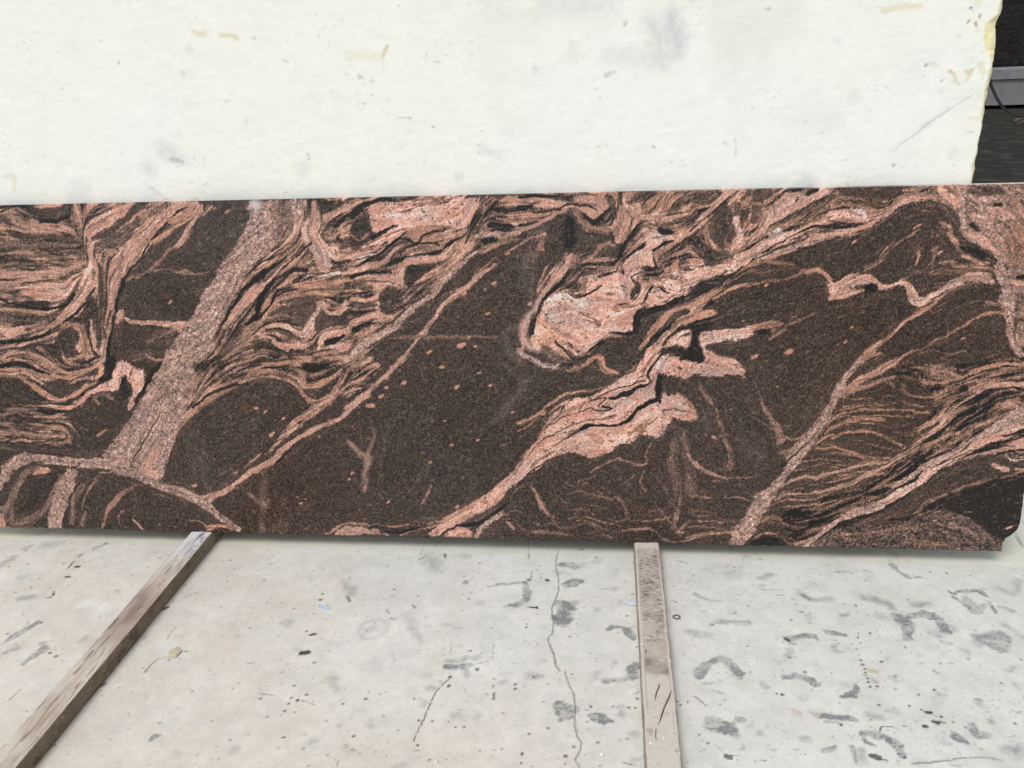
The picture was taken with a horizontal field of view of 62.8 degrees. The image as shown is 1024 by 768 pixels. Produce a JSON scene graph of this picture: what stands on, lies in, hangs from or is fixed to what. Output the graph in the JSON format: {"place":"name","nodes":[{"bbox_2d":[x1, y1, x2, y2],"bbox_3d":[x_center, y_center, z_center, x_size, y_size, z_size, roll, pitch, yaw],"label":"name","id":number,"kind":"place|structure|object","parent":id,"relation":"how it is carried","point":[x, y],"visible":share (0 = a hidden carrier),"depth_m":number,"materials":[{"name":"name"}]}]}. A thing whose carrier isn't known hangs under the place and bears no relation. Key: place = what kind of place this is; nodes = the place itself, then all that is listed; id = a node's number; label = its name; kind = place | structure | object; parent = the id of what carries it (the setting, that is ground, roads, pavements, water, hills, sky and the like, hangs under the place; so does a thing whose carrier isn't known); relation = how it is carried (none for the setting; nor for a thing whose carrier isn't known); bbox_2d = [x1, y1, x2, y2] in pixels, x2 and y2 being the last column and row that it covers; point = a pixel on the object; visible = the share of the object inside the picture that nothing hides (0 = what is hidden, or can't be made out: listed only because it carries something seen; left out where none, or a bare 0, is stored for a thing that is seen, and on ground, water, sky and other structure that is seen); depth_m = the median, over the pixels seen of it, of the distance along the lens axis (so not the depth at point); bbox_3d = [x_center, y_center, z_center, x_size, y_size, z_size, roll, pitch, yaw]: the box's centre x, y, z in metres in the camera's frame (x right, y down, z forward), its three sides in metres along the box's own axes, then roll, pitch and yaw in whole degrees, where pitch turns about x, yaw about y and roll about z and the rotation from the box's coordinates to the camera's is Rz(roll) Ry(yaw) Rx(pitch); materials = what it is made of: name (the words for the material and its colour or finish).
{"place":"outdoors","nodes":[
{"label":"outdoors","id":0,"kind":"place"},
{"bbox_2d":[0,495,1023,767],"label":"floor","id":1,"kind":"structure","parent":0,"point":[424,653],"depth_m":1.41,"materials":[{"name":"concrete"}]},
{"bbox_2d":[0,531,223,767],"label":"timber batten","id":2,"kind":"object","parent":1,"relation":"on","point":[37,735],"visible":0.9,"depth_m":1.40,"materials":[{"name":"brown wood"}]},
{"bbox_2d":[168,646,181,656],"bbox_3d":[-0.582,0.463,1.445,0.024,0.004,0.024,16,28,40],"label":"stone tile piece","id":3,"kind":"object","parent":1,"relation":"on","point":[175,652],"visible":1,"depth_m":1.45,"materials":[{"name":"beige stone"}]},
{"bbox_2d":[318,604,329,608],"bbox_3d":[-0.348,0.413,1.552,0.025,0.004,0.011,0,21,6],"label":"plastic scrap","id":4,"kind":"object","parent":1,"relation":"on","point":[322,606],"visible":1,"depth_m":1.55,"materials":[{"name":"plastic"}]},
{"bbox_2d":[0,0,1001,204],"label":"stone slab","id":5,"kind":"structure","parent":1,"relation":"on","point":[109,101],"depth_m":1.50,"materials":[{"name":"white stone"}]},
{"bbox_2d":[0,182,1023,550],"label":"granite slab","id":6,"kind":"structure","parent":1,"relation":"on","point":[840,366],"depth_m":1.61,"materials":[{"name":"brown stone"}]},
{"bbox_2d":[622,601,635,605],"bbox_3d":[0.215,0.400,1.528,0.027,0.004,0.011,0,21,6],"label":"paint flake","id":7,"kind":"object","parent":1,"relation":"on","point":[629,603],"visible":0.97,"depth_m":1.53,"materials":[{"name":"white paint"}]},
{"bbox_2d":[629,688,638,693],"bbox_3d":[0.191,0.482,1.316,0.012,0.004,0.012,17,28,41],"label":"marble chip","id":8,"kind":"object","parent":1,"relation":"on","point":[633,691],"visible":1,"depth_m":1.31,"materials":[{"name":"white stone"}]},
{"bbox_2d":[633,542,681,767],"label":"timber batten","id":9,"kind":"object","parent":1,"relation":"on","point":[661,743],"visible":0.92,"depth_m":1.33,"materials":[{"name":"wood"}]},
{"bbox_2d":[972,107,1023,182],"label":"ground","id":10,"kind":"structure","parent":0,"point":[1000,156],"depth_m":7.84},
{"bbox_2d":[984,66,1023,107],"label":"loading ledge","id":11,"kind":"object","parent":10,"relation":"on","point":[1008,84],"visible":0.07,"depth_m":12.41,"materials":[{"name":"grey metal"}]},
{"bbox_2d":[992,0,1023,66],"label":"stone wall","id":12,"kind":"structure","parent":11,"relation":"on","point":[1009,43],"depth_m":12.94,"materials":[{"name":"black stone"}]},
{"bbox_2d":[989,78,1023,117],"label":"cable","id":13,"kind":"object","parent":10,"relation":"on","point":[999,101],"visible":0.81,"depth_m":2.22,"materials":[{"name":"black rubber"}]},
{"bbox_2d":[1013,118,1023,123],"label":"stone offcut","id":14,"kind":"object","parent":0,"point":[1018,120],"visible":0.92,"depth_m":10.14,"materials":[{"name":"stone"}]}
]}

